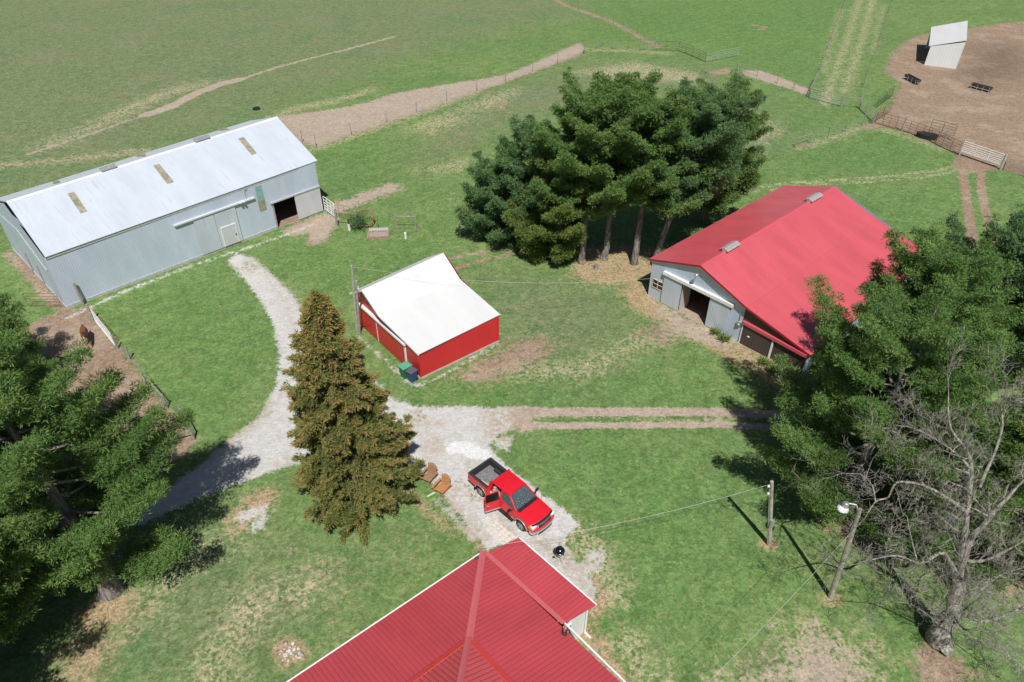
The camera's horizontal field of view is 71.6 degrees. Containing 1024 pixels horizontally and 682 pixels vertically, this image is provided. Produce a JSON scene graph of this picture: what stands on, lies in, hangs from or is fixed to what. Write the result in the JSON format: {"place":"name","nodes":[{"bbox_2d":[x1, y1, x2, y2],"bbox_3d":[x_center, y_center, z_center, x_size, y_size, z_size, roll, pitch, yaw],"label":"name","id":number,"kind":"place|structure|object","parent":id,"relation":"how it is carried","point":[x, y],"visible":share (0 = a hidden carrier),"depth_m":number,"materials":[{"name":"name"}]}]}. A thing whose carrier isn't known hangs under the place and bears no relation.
{"place":"outdoors","nodes":[
{"label":"outdoors","id":0,"kind":"place"},
{"bbox_2d":[93,37,391,133],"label":"cow path","id":1,"kind":"structure","parent":0,"point":[191,95],"depth_m":107.25,"materials":[{"name":"soil"}]},
{"bbox_2d":[0,253,595,599],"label":"gravel driveway","id":2,"kind":"structure","parent":0,"point":[455,444],"depth_m":48.49,"materials":[{"name":"gravel"}]},
{"bbox_2d":[431,473,451,497],"bbox_3d":[-4.467,9.211,45.529,0.950,1.047,1.156,22,42,26],"label":"lounge chair","id":3,"kind":"object","parent":2,"relation":"on","point":[442,487],"visible":1,"depth_m":45.60,"materials":[{"name":"wood"}]},
{"bbox_2d":[486,521,515,544],"bbox_3d":[-0.601,11.759,43.039,0.968,0.041,1.998,-31,47,-34],"label":"flagstone pad","id":4,"kind":"object","parent":2,"relation":"on","point":[490,528],"visible":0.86,"depth_m":43.11,"materials":[{"name":"stone"}]},
{"bbox_2d":[468,457,554,534],"bbox_3d":[-0.337,9.669,44.209,6.370,1.951,3.097,29,46,32],"label":"pickup truck","id":5,"kind":"object","parent":2,"relation":"on","point":[523,504],"visible":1,"depth_m":43.53,"materials":[{"name":"red paint"}]},
{"bbox_2d":[552,546,564,562],"bbox_3d":[2.727,12.369,41.382,0.710,1.114,0.605,0,37,0],"label":"kettle grill","id":6,"kind":"object","parent":2,"relation":"on","point":[559,551],"visible":1,"depth_m":41.07,"materials":[{"name":"black metal"}]},
{"bbox_2d":[15,197,858,372],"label":"barn floor","id":7,"kind":"structure","parent":0,"point":[696,308],"depth_m":64.12,"materials":[{"name":"soil"}]},
{"bbox_2d":[648,185,916,373],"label":"red roof barn","id":8,"kind":"structure","parent":7,"relation":"on","point":[756,261],"depth_m":60.95,"materials":[{"name":"metal"}]},
{"bbox_2d":[652,278,662,290],"bbox_3d":[12.836,-4.955,62.568,0.062,0.871,1.145,-29,46,-33],"label":"window","id":9,"kind":"structure","parent":8,"relation":"in","point":[657,284],"depth_m":62.56,"materials":[{"name":"white glass"}]},
{"bbox_2d":[660,276,681,310],"bbox_3d":[13.822,-4.210,61.638,0.070,2.890,1.834,-29,46,-33],"label":"sliding door","id":10,"kind":"structure","parent":8,"relation":"in","point":[671,290],"depth_m":61.62,"materials":[{"name":"metal"}]},
{"bbox_2d":[705,298,730,333],"bbox_3d":[17.043,-2.090,58.877,0.070,2.890,1.913,-29,46,-33],"label":"sliding door","id":11,"kind":"structure","parent":8,"relation":"in","point":[721,311],"depth_m":58.82,"materials":[{"name":"metal"}]},
{"bbox_2d":[0,0,1023,681],"bbox_3d":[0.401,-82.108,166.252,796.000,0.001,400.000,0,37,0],"label":"ground","id":12,"kind":"structure","parent":0,"point":[690,590],"depth_m":59.23,"materials":[{"name":"plant"}]},
{"bbox_2d":[0,427,52,551],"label":"pine tree","id":13,"kind":"object","parent":12,"relation":"on","point":[26,504],"visible":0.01,"depth_m":39.72,"materials":[{"name":"green plant"}]},
{"bbox_2d":[0,291,60,377],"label":"pine tree","id":14,"kind":"object","parent":12,"relation":"on","point":[5,322],"visible":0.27,"depth_m":52.08,"materials":[{"name":"green plant"}]},
{"bbox_2d":[0,523,64,646],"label":"pine tree","id":15,"kind":"object","parent":12,"relation":"on","point":[8,600],"visible":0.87,"depth_m":33.97,"materials":[{"name":"green plant"}]},
{"bbox_2d":[22,293,60,305],"bbox_3d":[-40.758,-3.597,61.563,2.957,1.331,0.036,1,37,1],"label":"cattle panel","id":16,"kind":"object","parent":12,"relation":"on","point":[42,296],"visible":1,"depth_m":61.51,"materials":[{"name":"wood"}]},
{"bbox_2d":[0,329,103,492],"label":"pine tree","id":17,"kind":"object","parent":12,"relation":"on","point":[39,358],"visible":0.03,"depth_m":42.04,"materials":[{"name":"green plant"}]},
{"bbox_2d":[72,282,84,305],"bbox_3d":[-37.656,-4.070,61.709,0.353,2.313,0.213,27,45,31],"label":"fence post","id":18,"kind":"object","parent":12,"relation":"on","point":[79,295],"visible":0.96,"depth_m":61.68,"materials":[{"name":"grey wood"}]},
{"bbox_2d":[0,328,199,600],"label":"pine tree","id":19,"kind":"object","parent":12,"relation":"on","point":[26,473],"visible":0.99,"depth_m":34.29,"materials":[{"name":"green plant"}]},
{"bbox_2d":[25,308,193,489],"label":"horse lot","id":20,"kind":"structure","parent":12,"relation":"on","point":[60,330],"depth_m":56.67,"materials":[{"name":"soil"}]},
{"bbox_2d":[79,324,90,345],"bbox_3d":[-34.608,-0.415,57.514,0.592,1.519,2.608,-19,41,-23],"label":"horse","id":21,"kind":"object","parent":20,"relation":"on","point":[83,331],"visible":0.91,"depth_m":57.35},
{"bbox_2d":[85,304,94,321],"bbox_3d":[-35.633,-2.365,59.980,0.352,1.718,0.213,27,45,31],"label":"fence post","id":22,"kind":"object","parent":20,"relation":"on","point":[90,313],"visible":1,"depth_m":59.92,"materials":[{"name":"grey wood"}]},
{"bbox_2d":[90,309,114,344],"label":"white gate","id":23,"kind":"structure","parent":22,"relation":"attached to","point":[105,331],"depth_m":58.51,"materials":[{"name":"metal"}]},
{"bbox_2d":[111,335,195,439],"bbox_3d":[-26.875,3.150,53.089,0.554,1.457,14.350,-30,47,-34],"label":"wire fence","id":24,"kind":"object","parent":12,"relation":"on","point":[129,359],"visible":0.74,"depth_m":52.39,"materials":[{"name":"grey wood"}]},
{"bbox_2d":[0,116,323,308],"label":"gray barn","id":25,"kind":"structure","parent":12,"relation":"on","point":[94,233],"depth_m":66.38,"materials":[{"name":"metal"}]},
{"bbox_2d":[193,214,221,254],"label":"sliding door","id":26,"kind":"structure","parent":25,"relation":"in","point":[205,227],"depth_m":68.26,"materials":[{"name":"metal"}]},
{"bbox_2d":[213,206,242,247],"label":"sliding door","id":27,"kind":"structure","parent":25,"relation":"in","point":[226,220],"depth_m":69.46,"materials":[{"name":"white paint"}]},
{"bbox_2d":[294,187,322,219],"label":"sliding door","id":28,"kind":"structure","parent":25,"relation":"in","point":[308,203],"depth_m":74.99,"materials":[{"name":"metal"}]},
{"bbox_2d":[282,652,288,657],"bbox_3d":[-11.765,16.308,36.893,0.367,0.170,0.270,0,37,0],"label":"field stone","id":29,"kind":"object","parent":12,"relation":"on","point":[285,654],"visible":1,"depth_m":36.84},
{"bbox_2d":[282,213,337,241],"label":"barn apron","id":30,"kind":"object","parent":12,"relation":"on","point":[318,228],"visible":0.98,"depth_m":73.84,"materials":[{"name":"soil"}]},
{"bbox_2d":[323,196,333,215],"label":"white gate","id":31,"kind":"structure","parent":12,"relation":"on","point":[328,205],"depth_m":75.58,"materials":[{"name":"metal"}]},
{"bbox_2d":[337,204,350,218],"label":"cattle panel","id":32,"kind":"object","parent":12,"relation":"on","point":[343,209],"visible":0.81,"depth_m":74.95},
{"bbox_2d":[334,208,357,228],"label":"rail fence","id":33,"kind":"object","parent":12,"relation":"on","point":[335,214],"visible":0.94,"depth_m":72.96,"materials":[{"name":"grey wood"}]},
{"bbox_2d":[279,288,425,545],"bbox_3d":[-9.607,3.530,41.106,8.292,16.090,9.257,0,37,0],"label":"cedar tree","id":34,"kind":"object","parent":12,"relation":"on","point":[338,431],"visible":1,"depth_m":40.79,"materials":[{"name":"brown plant"}]},
{"bbox_2d":[350,265,360,333],"bbox_3d":[-12.428,-3.051,57.112,0.479,6.662,1.398,-30,46,-33],"label":"utility pole","id":35,"kind":"object","parent":12,"relation":"on","point":[357,314],"visible":1,"depth_m":57.20,"materials":[{"name":"wood"}]},
{"bbox_2d":[356,267,639,282],"bbox_3d":[-0.399,-5.543,57.843,24.491,3.255,0.016,-5,38,-7],"label":"overhead wire","id":36,"kind":"object","parent":35,"relation":"attached to","point":[489,281],"visible":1,"depth_m":57.68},
{"bbox_2d":[346,210,370,230],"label":"shrub","id":37,"kind":"object","parent":12,"relation":"on","point":[358,217],"visible":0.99,"depth_m":72.98,"materials":[{"name":"green plant"}]},
{"bbox_2d":[357,209,374,226],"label":"hay feeder","id":38,"kind":"object","parent":12,"relation":"on","point":[372,222],"visible":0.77,"depth_m":73.78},
{"bbox_2d":[367,227,388,239],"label":"trough","id":39,"kind":"object","parent":12,"relation":"on","point":[377,233],"visible":1,"depth_m":72.57,"materials":[{"name":"concrete"}]},
{"bbox_2d":[377,214,416,229],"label":"rail fence","id":40,"kind":"object","parent":12,"relation":"on","point":[395,216],"visible":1,"depth_m":72.92,"materials":[{"name":"grey wood"}]},
{"bbox_2d":[397,361,411,378],"bbox_3d":[-8.148,2.282,54.520,0.968,1.140,0.740,-30,47,-34],"label":"wheeled bin","id":41,"kind":"object","parent":12,"relation":"on","point":[404,366],"visible":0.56,"depth_m":54.16,"materials":[{"name":"green plastic"}]},
{"bbox_2d":[405,366,417,382],"bbox_3d":[-7.610,2.601,54.188,0.660,1.040,0.808,26,44,29],"label":"wheeled bin","id":42,"kind":"object","parent":12,"relation":"on","point":[411,373],"visible":1,"depth_m":53.93,"materials":[{"name":"blue plastic"}]},
{"bbox_2d":[349,253,499,378],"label":"red shed","id":43,"kind":"structure","parent":12,"relation":"on","point":[429,324],"depth_m":56.38,"materials":[{"name":"metal"}]},
{"bbox_2d":[359,307,377,339],"bbox_3d":[-11.889,-1.617,58.573,0.060,2.200,2.998,-26,44,-30],"label":"sliding door","id":44,"kind":"structure","parent":43,"relation":"in","point":[366,321],"depth_m":58.56,"materials":[{"name":"red"}]},
{"bbox_2d":[376,322,404,362],"bbox_3d":[-9.584,0.120,56.309,0.060,2.200,4.138,-26,44,-30],"label":"sliding door","id":45,"kind":"structure","parent":43,"relation":"in","point":[387,340],"depth_m":56.35,"materials":[{"name":"red"}]},
{"bbox_2d":[420,462,438,485],"bbox_3d":[-5.411,8.633,46.282,0.950,1.047,1.156,19,41,23],"label":"lounge chair","id":46,"kind":"object","parent":12,"relation":"on","point":[429,476],"visible":0.91,"depth_m":46.37,"materials":[{"name":"wood"}]},
{"bbox_2d":[278,43,584,146],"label":"dirt lane","id":47,"kind":"structure","parent":12,"relation":"on","point":[320,124],"depth_m":102.04,"materials":[{"name":"soil"}]},
{"bbox_2d":[286,537,625,681],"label":"house","id":48,"kind":"structure","parent":12,"relation":"on","point":[482,616],"depth_m":33.99,"materials":[{"name":"red metal"}]},
{"bbox_2d":[565,623,571,634],"bbox_3d":[2.719,14.951,36.217,0.810,1.160,0.052,-29,46,-33],"label":"window","id":49,"kind":"structure","parent":48,"relation":"in","point":[570,624],"depth_m":36.19,"materials":[{"name":"glass"}]},
{"bbox_2d":[482,492,763,548],"bbox_3d":[6.233,9.863,39.012,16.069,1.424,0.016,-6,38,-8],"label":"overhead wire","id":50,"kind":"object","parent":48,"relation":"attached to","point":[623,526],"visible":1,"depth_m":39.29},
{"bbox_2d":[454,150,531,242],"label":"pine tree","id":51,"kind":"object","parent":12,"relation":"on","point":[479,220],"visible":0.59,"depth_m":68.98,"materials":[{"name":"green plant"}]},
{"bbox_2d":[481,114,557,244],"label":"pine tree","id":52,"kind":"object","parent":12,"relation":"on","point":[512,158],"visible":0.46,"depth_m":65.25,"materials":[{"name":"green plant"}]},
{"bbox_2d":[486,3,585,48],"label":"wire fence","id":53,"kind":"object","parent":12,"relation":"on","point":[528,22],"visible":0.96,"depth_m":138.97,"materials":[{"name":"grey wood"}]},
{"bbox_2d":[500,136,606,264],"bbox_3d":[3.972,-12.539,65.185,9.186,12.418,9.291,-20,42,-25],"label":"pine tree","id":54,"kind":"object","parent":12,"relation":"on","point":[562,238],"visible":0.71,"depth_m":64.91,"materials":[{"name":"green plant"}]},
{"bbox_2d":[524,66,659,264],"bbox_3d":[7.152,-14.446,62.885,12.225,17.963,12.246,0,37,0],"label":"pine tree","id":55,"kind":"object","parent":12,"relation":"on","point":[570,167],"visible":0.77,"depth_m":59.70,"materials":[{"name":"green plant"}]},
{"bbox_2d":[549,68,681,260],"bbox_3d":[9.030,-15.448,64.566,11.886,17.390,10.315,0,37,0],"label":"pine tree","id":56,"kind":"object","parent":12,"relation":"on","point":[584,151],"visible":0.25,"depth_m":61.35,"materials":[{"name":"green plant"}]},
{"bbox_2d":[584,38,655,53],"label":"wire fence","id":57,"kind":"object","parent":12,"relation":"on","point":[615,45],"visible":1,"depth_m":126.23,"materials":[{"name":"grey wood"}]},
{"bbox_2d":[655,41,679,49],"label":"cattle panel","id":58,"kind":"object","parent":57,"relation":"attached to","point":[666,46],"visible":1,"depth_m":125.90,"materials":[{"name":"metal"}]},
{"bbox_2d":[598,71,720,265],"bbox_3d":[12.473,-14.561,63.683,10.992,17.261,13.055,0,37,0],"label":"pine tree","id":59,"kind":"object","parent":12,"relation":"on","point":[645,176],"visible":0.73,"depth_m":59.63,"materials":[{"name":"green plant"}]},
{"bbox_2d":[636,73,766,265],"bbox_3d":[15.737,-14.514,63.585,10.182,17.279,11.829,23,43,26],"label":"pine tree","id":60,"kind":"object","parent":12,"relation":"on","point":[723,116],"visible":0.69,"depth_m":59.99,"materials":[{"name":"green plant"}]},
{"bbox_2d":[623,269,794,390],"bbox_3d":[15.138,-1.114,60.059,4.860,0.001,19.821,-21,42,-26],"label":"chip apron","id":61,"kind":"object","parent":12,"relation":"on","point":[636,296],"visible":0.91,"depth_m":59.75,"materials":[{"name":"wood"}]},
{"bbox_2d":[709,327,720,334],"bbox_3d":[16.937,-0.807,59.164,1.060,0.658,1.220,23,43,27],"label":"strappy plant","id":62,"kind":"object","parent":61,"relation":"on","point":[713,332],"visible":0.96,"depth_m":59.20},
{"bbox_2d":[717,331,732,342],"bbox_3d":[17.487,-0.344,58.445,1.395,0.799,1.488,19,41,22],"label":"strappy plant","id":63,"kind":"object","parent":61,"relation":"on","point":[721,337],"visible":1,"depth_m":58.48,"materials":[{"name":"plant"}]},
{"bbox_2d":[758,356,771,365],"bbox_3d":[19.956,1.572,55.979,1.420,0.761,1.307,0,37,0],"label":"strappy plant","id":64,"kind":"object","parent":61,"relation":"on","point":[764,361],"visible":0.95,"depth_m":56.02,"materials":[{"name":"plant"}]},
{"bbox_2d":[763,363,775,372],"bbox_3d":[20.151,2.094,55.358,1.293,0.651,1.224,-24,43,-28],"label":"strappy plant","id":65,"kind":"object","parent":61,"relation":"on","point":[769,368],"visible":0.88,"depth_m":55.38,"materials":[{"name":"plant"}]},
{"bbox_2d":[680,69,773,222],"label":"pine tree","id":66,"kind":"object","parent":12,"relation":"on","point":[746,178],"visible":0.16,"depth_m":69.65,"materials":[{"name":"green plant"}]},
{"bbox_2d":[754,141,769,154],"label":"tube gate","id":67,"kind":"structure","parent":12,"relation":"on","point":[764,148],"depth_m":88.75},
{"bbox_2d":[767,480,774,545],"bbox_3d":[14.863,10.038,40.901,1.459,5.744,0.370,0,37,0],"label":"utility pole","id":68,"kind":"object","parent":12,"relation":"on","point":[771,521],"visible":1,"depth_m":40.76,"materials":[{"name":"wood"}]},
{"bbox_2d":[486,485,765,546],"bbox_3d":[6.235,9.544,38.769,16.069,1.820,0.016,-6,38,-8],"label":"overhead wire","id":69,"kind":"object","parent":68,"relation":"attached to","point":[625,521],"visible":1,"depth_m":39.07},
{"bbox_2d":[703,285,766,476],"bbox_3d":[14.764,1.412,48.485,0.012,0.793,22.498,2,37,2],"label":"overhead wire","id":70,"kind":"object","parent":68,"relation":"attached to","point":[737,396],"visible":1,"depth_m":47.05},
{"bbox_2d":[704,275,766,487],"bbox_3d":[14.913,1.698,48.703,0.012,0.512,22.513,2,37,3],"label":"overhead wire","id":71,"kind":"object","parent":68,"relation":"attached to","point":[729,371],"visible":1,"depth_m":48.60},
{"bbox_2d":[808,0,846,97],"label":"wire fence","id":72,"kind":"object","parent":12,"relation":"on","point":[825,54],"visible":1,"depth_m":122.47,"materials":[{"name":"grey metal"}]},
{"bbox_2d":[795,113,866,147],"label":"wire fence","id":73,"kind":"object","parent":12,"relation":"on","point":[828,133],"visible":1,"depth_m":93.28,"materials":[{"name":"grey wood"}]},
{"bbox_2d":[827,501,861,598],"bbox_3d":[17.087,11.179,37.482,1.845,8.061,0.561,0,37,0],"label":"lamp pole","id":74,"kind":"object","parent":12,"relation":"on","point":[841,508],"visible":0.94,"depth_m":36.99,"materials":[{"name":"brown wood"}]},
{"bbox_2d":[746,535,848,643],"bbox_3d":[12.787,12.322,33.388,12.106,0.766,0.016,-27,45,-31],"label":"overhead wire","id":75,"kind":"object","parent":74,"relation":"attached to","point":[788,600],"visible":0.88,"depth_m":33.72,"materials":[{"name":"metal"}]},
{"bbox_2d":[840,95,863,108],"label":"wire fence","id":76,"kind":"object","parent":12,"relation":"on","point":[853,103],"visible":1,"depth_m":102.67,"materials":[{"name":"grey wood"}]},
{"bbox_2d":[810,88,842,104],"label":"tube gate","id":77,"kind":"structure","parent":76,"relation":"attached to","point":[826,96],"depth_m":104.69,"materials":[{"name":"metal"}]},
{"bbox_2d":[861,99,876,120],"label":"tube gate","id":78,"kind":"structure","parent":12,"relation":"on","point":[869,116],"depth_m":100.56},
{"bbox_2d":[862,0,893,96],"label":"wire fence","id":79,"kind":"object","parent":12,"relation":"on","point":[877,49],"visible":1,"depth_m":124.18,"materials":[{"name":"grey metal"}]},
{"bbox_2d":[877,86,894,106],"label":"cattle panel","id":80,"kind":"object","parent":12,"relation":"on","point":[885,97],"visible":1,"depth_m":104.91,"materials":[{"name":"metal"}]},
{"bbox_2d":[754,271,1023,561],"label":"pine tree","id":81,"kind":"object","parent":12,"relation":"on","point":[880,342],"visible":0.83,"depth_m":38.99,"materials":[{"name":"green plant"}]},
{"bbox_2d":[785,322,1023,681],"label":"leafless tree","id":82,"kind":"object","parent":12,"relation":"on","point":[939,633],"visible":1,"depth_m":34.14,"materials":[{"name":"grey plant"}]},
{"bbox_2d":[813,220,1023,432],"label":"pine tree","id":83,"kind":"object","parent":12,"relation":"on","point":[922,265],"visible":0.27,"depth_m":42.82,"materials":[{"name":"green plant"}]},
{"bbox_2d":[873,21,1023,175],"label":"cattle yard","id":84,"kind":"structure","parent":12,"relation":"on","point":[993,57],"depth_m":107.86,"materials":[{"name":"soil"}]},
{"bbox_2d":[875,112,889,126],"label":"cattle panel","id":85,"kind":"object","parent":84,"relation":"on","point":[883,119],"visible":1,"depth_m":97.38,"materials":[{"name":"metal"}]},
{"bbox_2d":[874,101,892,121],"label":"cattle panel","id":86,"kind":"object","parent":84,"relation":"on","point":[883,111],"visible":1,"depth_m":99.89,"materials":[{"name":"metal"}]},
{"bbox_2d":[889,116,903,129],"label":"cattle panel","id":87,"kind":"object","parent":84,"relation":"on","point":[896,122],"visible":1,"depth_m":96.22,"materials":[{"name":"metal"}]},
{"bbox_2d":[904,119,916,133],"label":"cattle panel","id":88,"kind":"object","parent":84,"relation":"on","point":[910,126],"visible":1,"depth_m":94.95,"materials":[{"name":"metal"}]},
{"bbox_2d":[903,74,921,84],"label":"feed bunk","id":89,"kind":"object","parent":84,"relation":"on","point":[913,78],"visible":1,"depth_m":112.54,"materials":[{"name":"grey plastic"}]},
{"bbox_2d":[914,123,932,139],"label":"cattle panel","id":90,"kind":"object","parent":84,"relation":"on","point":[924,129],"visible":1,"depth_m":93.58,"materials":[{"name":"metal"}]},
{"bbox_2d":[916,131,938,140],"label":"water tub","id":91,"kind":"object","parent":84,"relation":"on","point":[921,135],"visible":0.95,"depth_m":93.79,"materials":[{"name":"black plastic"}]},
{"bbox_2d":[929,129,945,145],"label":"cattle panel","id":92,"kind":"object","parent":84,"relation":"on","point":[937,137],"visible":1,"depth_m":92.14,"materials":[{"name":"metal"}]},
{"bbox_2d":[929,119,956,138],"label":"cattle panel","id":93,"kind":"object","parent":84,"relation":"on","point":[943,127],"visible":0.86,"depth_m":93.75,"materials":[{"name":"metal"}]},
{"bbox_2d":[924,21,967,68],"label":"calf shelter","id":94,"kind":"object","parent":84,"relation":"on","point":[945,44],"visible":1,"depth_m":119.12,"materials":[{"name":"white"}]},
{"bbox_2d":[943,135,961,153],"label":"cattle panel","id":95,"kind":"object","parent":84,"relation":"on","point":[952,144],"visible":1,"depth_m":90.10,"materials":[{"name":"metal"}]},
{"bbox_2d":[970,82,992,92],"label":"feed bunk","id":96,"kind":"object","parent":84,"relation":"on","point":[978,85],"visible":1,"depth_m":109.52,"materials":[{"name":"grey plastic"}]},
{"bbox_2d":[882,390,1023,593],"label":"pine tree","id":97,"kind":"object","parent":12,"relation":"on","point":[1015,450],"visible":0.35,"depth_m":37.66,"materials":[{"name":"green plant"}]},
{"bbox_2d":[952,156,995,251],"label":"dirt ruts","id":98,"kind":"structure","parent":12,"relation":"on","point":[965,165],"depth_m":81.93,"materials":[{"name":"soil"}]},
{"bbox_2d":[941,203,1023,357],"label":"pine tree","id":99,"kind":"object","parent":12,"relation":"on","point":[1007,240],"visible":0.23,"depth_m":47.64,"materials":[{"name":"green plant"}]},
{"bbox_2d":[959,140,1007,169],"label":"white gate","id":100,"kind":"structure","parent":12,"relation":"on","point":[1003,162],"depth_m":87.03,"materials":[{"name":"metal"}]},
{"bbox_2d":[950,368,1023,571],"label":"pine tree","id":101,"kind":"object","parent":12,"relation":"on","point":[1021,429],"visible":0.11,"depth_m":38.19,"materials":[{"name":"green plant"}]},
{"bbox_2d":[983,230,1023,376],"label":"pine tree","id":102,"kind":"object","parent":12,"relation":"on","point":[1021,356],"visible":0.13,"depth_m":50.41,"materials":[{"name":"green plant"}]},
{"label":"cattle panel","id":103,"kind":"object","parent":12,"relation":"on","visible":0},
{"bbox_2d":[706,47,739,60],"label":"tube gate","id":104,"kind":"structure","parent":103,"relation":"attached to","point":[723,55],"depth_m":122.02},
{"bbox_2d":[511,405,858,437],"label":"dirt track","id":105,"kind":"structure","parent":0,"point":[656,411],"depth_m":51.38,"materials":[{"name":"soil"}]},
{"bbox_2d":[555,0,874,104],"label":"path","id":106,"kind":"structure","parent":0,"point":[834,74],"depth_m":130.86,"materials":[{"name":"soil"}]},
{"bbox_2d":[738,69,807,93],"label":"eroded bank","id":107,"kind":"structure","parent":0,"point":[762,76],"depth_m":113.72,"materials":[{"name":"soil"}]},
{"label":"far fields","id":108,"kind":"structure","parent":0,"visible":0},
{"bbox_2d":[300,44,585,146],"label":"wire fence","id":109,"kind":"object","parent":108,"relation":"on","point":[435,103],"visible":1,"depth_m":103.75,"materials":[{"name":"grey metal"}]},
{"bbox_2d":[737,62,810,96],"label":"wire fence","id":110,"kind":"object","parent":108,"relation":"on","point":[777,76],"visible":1,"depth_m":111.75,"materials":[{"name":"grey metal"}]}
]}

